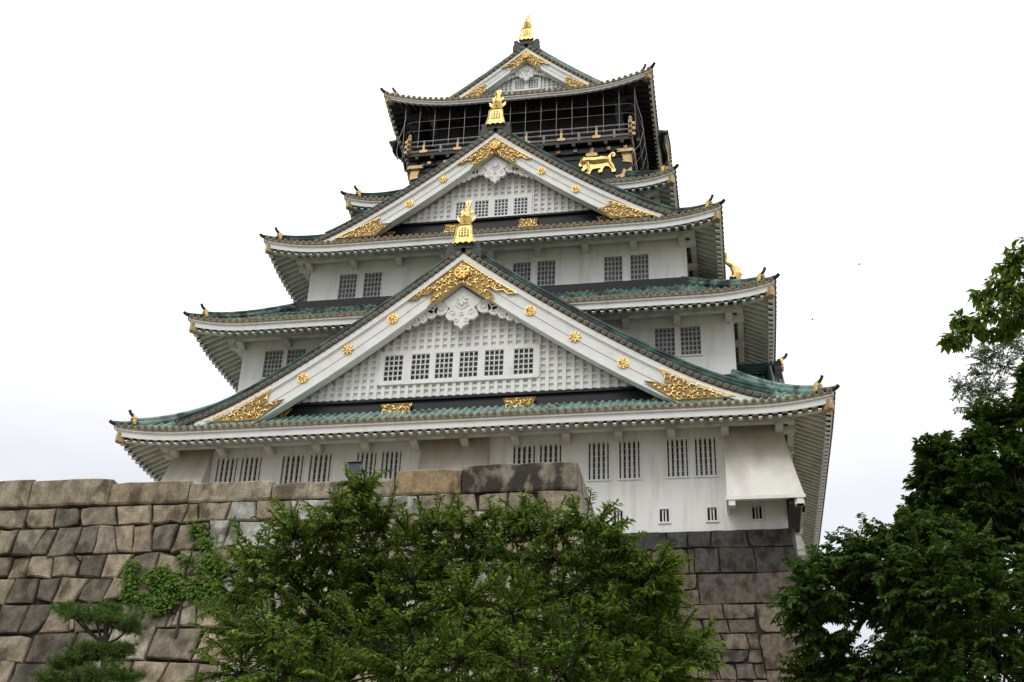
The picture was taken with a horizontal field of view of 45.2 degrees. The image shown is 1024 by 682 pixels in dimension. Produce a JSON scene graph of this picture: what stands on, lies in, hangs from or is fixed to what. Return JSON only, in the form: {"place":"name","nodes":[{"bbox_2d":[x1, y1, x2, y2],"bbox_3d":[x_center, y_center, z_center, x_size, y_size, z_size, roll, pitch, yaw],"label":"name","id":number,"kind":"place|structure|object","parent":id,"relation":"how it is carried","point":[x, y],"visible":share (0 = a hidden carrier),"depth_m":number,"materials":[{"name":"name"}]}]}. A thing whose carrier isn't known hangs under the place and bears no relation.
{"place":"outdoors","nodes":[
{"label":"outdoors","id":0,"kind":"place"},
{"bbox_2d":[0,0,1023,681],"label":"sky","id":1,"kind":"structure","parent":0,"point":[148,148],"materials":[{"name":"white"}]},
{"label":"ground","id":2,"kind":"structure","parent":0,"visible":0},
{"bbox_2d":[27,598,150,681],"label":"pine tree","id":3,"kind":"object","parent":2,"relation":"on","point":[103,648],"visible":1,"depth_m":19.84,"materials":[{"name":"green plant"}]},
{"bbox_2d":[0,462,628,681],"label":"terrace stone wall","id":4,"kind":"structure","parent":2,"relation":"on","point":[79,540],"depth_m":24.20,"materials":[{"name":"stone"}]},
{"bbox_2d":[116,517,229,637],"bbox_3d":[-6.560,4.517,23.706,2.310,2.544,0.610,-3,-29,10],"label":"ivy vine","id":5,"kind":"object","parent":4,"relation":"attached to","point":[160,578],"visible":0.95,"depth_m":23.61,"materials":[{"name":"green plant"}]},
{"bbox_2d":[347,461,362,479],"bbox_3d":[-3.095,2.575,24.367,0.336,0.315,0.290,-3,-29,10],"label":"floodlight","id":6,"kind":"object","parent":4,"relation":"on","point":[353,466],"visible":0.6,"depth_m":24.31,"materials":[{"name":"grey metal"}]},
{"bbox_2d":[177,460,728,681],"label":"broadleaf tree","id":7,"kind":"object","parent":2,"relation":"on","point":[637,642],"visible":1,"depth_m":13.06,"materials":[{"name":"green plant"}]},
{"bbox_2d":[617,528,819,681],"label":"keep stone base","id":8,"kind":"object","parent":2,"relation":"on","point":[735,579],"visible":0.11,"depth_m":46.66,"materials":[{"name":"stone"}]},
{"bbox_2d":[108,15,839,580],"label":"castle keep","id":9,"kind":"structure","parent":8,"relation":"on","point":[530,261],"depth_m":54.13,"materials":[{"name":"white paint"}]},
{"bbox_2d":[213,457,239,482],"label":"window","id":10,"kind":"structure","parent":9,"relation":"in","point":[227,471],"depth_m":53.50,"materials":[{"name":"white wood"}]},
{"bbox_2d":[238,456,263,481],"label":"window","id":11,"kind":"structure","parent":9,"relation":"in","point":[252,468],"depth_m":53.32,"materials":[{"name":"white wood"}]},
{"bbox_2d":[260,349,284,378],"bbox_3d":[-11.163,1.118,57.602,1.030,1.520,0.270,-3,-29,10],"label":"window","id":12,"kind":"structure","parent":9,"relation":"in","point":[274,361],"depth_m":57.69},
{"bbox_2d":[278,454,304,483],"bbox_3d":[-9.444,5.720,52.864,1.100,1.760,0.270,-3,-29,10],"label":"window","id":13,"kind":"structure","parent":9,"relation":"in","point":[293,469],"depth_m":52.97,"materials":[{"name":"white wood"}]},
{"bbox_2d":[285,348,306,365],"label":"window","id":14,"kind":"structure","parent":9,"relation":"in","point":[292,355],"depth_m":57.68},
{"bbox_2d":[306,453,332,481],"bbox_3d":[-8.214,5.650,52.652,1.100,1.760,0.270,-3,-29,10],"label":"window","id":15,"kind":"structure","parent":9,"relation":"in","point":[321,466],"depth_m":52.75,"materials":[{"name":"white wood"}]},
{"bbox_2d":[337,273,358,298],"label":"window","id":16,"kind":"structure","parent":9,"relation":"in","point":[348,289],"depth_m":61.53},
{"bbox_2d":[356,451,377,478],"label":"window","id":17,"kind":"structure","parent":9,"relation":"in","point":[369,459],"depth_m":52.50,"materials":[{"name":"white wood"}]},
{"bbox_2d":[361,271,382,297],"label":"window","id":18,"kind":"structure","parent":9,"relation":"in","point":[372,286],"depth_m":61.32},
{"bbox_2d":[379,450,402,478],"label":"window","id":19,"kind":"structure","parent":9,"relation":"in","point":[393,461],"depth_m":52.26,"materials":[{"name":"white wood"}]},
{"bbox_2d":[512,261,531,281],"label":"window","id":20,"kind":"structure","parent":9,"relation":"in","point":[525,271],"depth_m":60.18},
{"bbox_2d":[512,444,535,463],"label":"window","id":21,"kind":"structure","parent":9,"relation":"in","point":[522,455],"depth_m":51.39,"materials":[{"name":"white wood"}]},
{"bbox_2d":[536,259,555,285],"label":"window","id":22,"kind":"structure","parent":9,"relation":"in","point":[546,273],"depth_m":59.83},
{"bbox_2d":[539,443,562,461],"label":"window","id":23,"kind":"structure","parent":9,"relation":"in","point":[548,454],"depth_m":51.20,"materials":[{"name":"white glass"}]},
{"bbox_2d":[587,441,610,481],"bbox_3d":[3.574,4.977,50.625,0.980,1.760,0.270,-3,-29,10],"label":"window","id":24,"kind":"structure","parent":9,"relation":"in","point":[598,468],"depth_m":50.62,"materials":[{"name":"white wood"}]},
{"bbox_2d":[603,255,622,281],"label":"window","id":25,"kind":"structure","parent":9,"relation":"in","point":[612,268],"depth_m":59.29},
{"bbox_2d":[612,509,623,522],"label":"window","id":26,"kind":"structure","parent":9,"relation":"in","point":[619,518],"depth_m":49.37,"materials":[{"name":"black paint"}]},
{"bbox_2d":[617,440,641,480],"bbox_3d":[4.814,4.906,50.412,0.980,1.760,0.270,-3,-29,10],"label":"window","id":27,"kind":"structure","parent":9,"relation":"in","point":[630,454],"depth_m":50.42,"materials":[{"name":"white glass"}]},
{"bbox_2d":[629,253,649,279],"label":"window","id":28,"kind":"structure","parent":9,"relation":"in","point":[639,267],"depth_m":59.08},
{"bbox_2d":[658,508,670,523],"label":"window","id":29,"kind":"structure","parent":9,"relation":"in","point":[664,516],"depth_m":49.03,"materials":[{"name":"black paint"}]},
{"bbox_2d":[653,326,676,356],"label":"window","id":30,"kind":"structure","parent":9,"relation":"in","point":[665,340],"depth_m":54.62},
{"bbox_2d":[666,438,689,478],"bbox_3d":[6.738,4.796,50.081,0.970,1.760,0.270,-3,-29,10],"label":"window","id":31,"kind":"structure","parent":9,"relation":"in","point":[677,464],"depth_m":50.08,"materials":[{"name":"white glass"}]},
{"bbox_2d":[679,325,702,356],"bbox_3d":[7.886,0.030,54.326,1.030,1.520,0.270,-3,-29,10],"label":"window","id":32,"kind":"structure","parent":9,"relation":"in","point":[690,339],"depth_m":54.38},
{"bbox_2d":[693,436,718,477],"bbox_3d":[7.850,4.732,49.890,0.970,1.760,0.270,-3,-29,10],"label":"window","id":33,"kind":"structure","parent":9,"relation":"in","point":[705,451],"depth_m":49.89,"materials":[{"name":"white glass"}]},
{"bbox_2d":[706,506,718,522],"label":"window","id":34,"kind":"structure","parent":9,"relation":"in","point":[712,515],"depth_m":48.72,"materials":[{"name":"black paint"}]},
{"bbox_2d":[751,505,763,520],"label":"window","id":35,"kind":"structure","parent":9,"relation":"in","point":[756,514],"depth_m":48.44,"materials":[{"name":"black paint"}]},
{"bbox_2d":[762,503,1023,681],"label":"broadleaf tree","id":36,"kind":"object","parent":2,"relation":"on","point":[934,612],"visible":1,"depth_m":20.00,"materials":[{"name":"green plant"}]},
{"bbox_2d":[895,358,1023,607],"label":"broadleaf tree","id":37,"kind":"object","parent":2,"relation":"on","point":[979,482],"visible":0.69,"depth_m":24.95,"materials":[{"name":"green plant"}]},
{"bbox_2d":[935,237,1023,354],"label":"overhanging tree","id":38,"kind":"object","parent":2,"relation":"on","point":[1009,325],"visible":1,"depth_m":9.92,"materials":[{"name":"green plant"}]},
{"bbox_2d":[948,329,1023,414],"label":"pale tree","id":39,"kind":"object","parent":2,"relation":"on","point":[986,350],"visible":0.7,"depth_m":34.64,"materials":[{"name":"green plant"}]}
]}

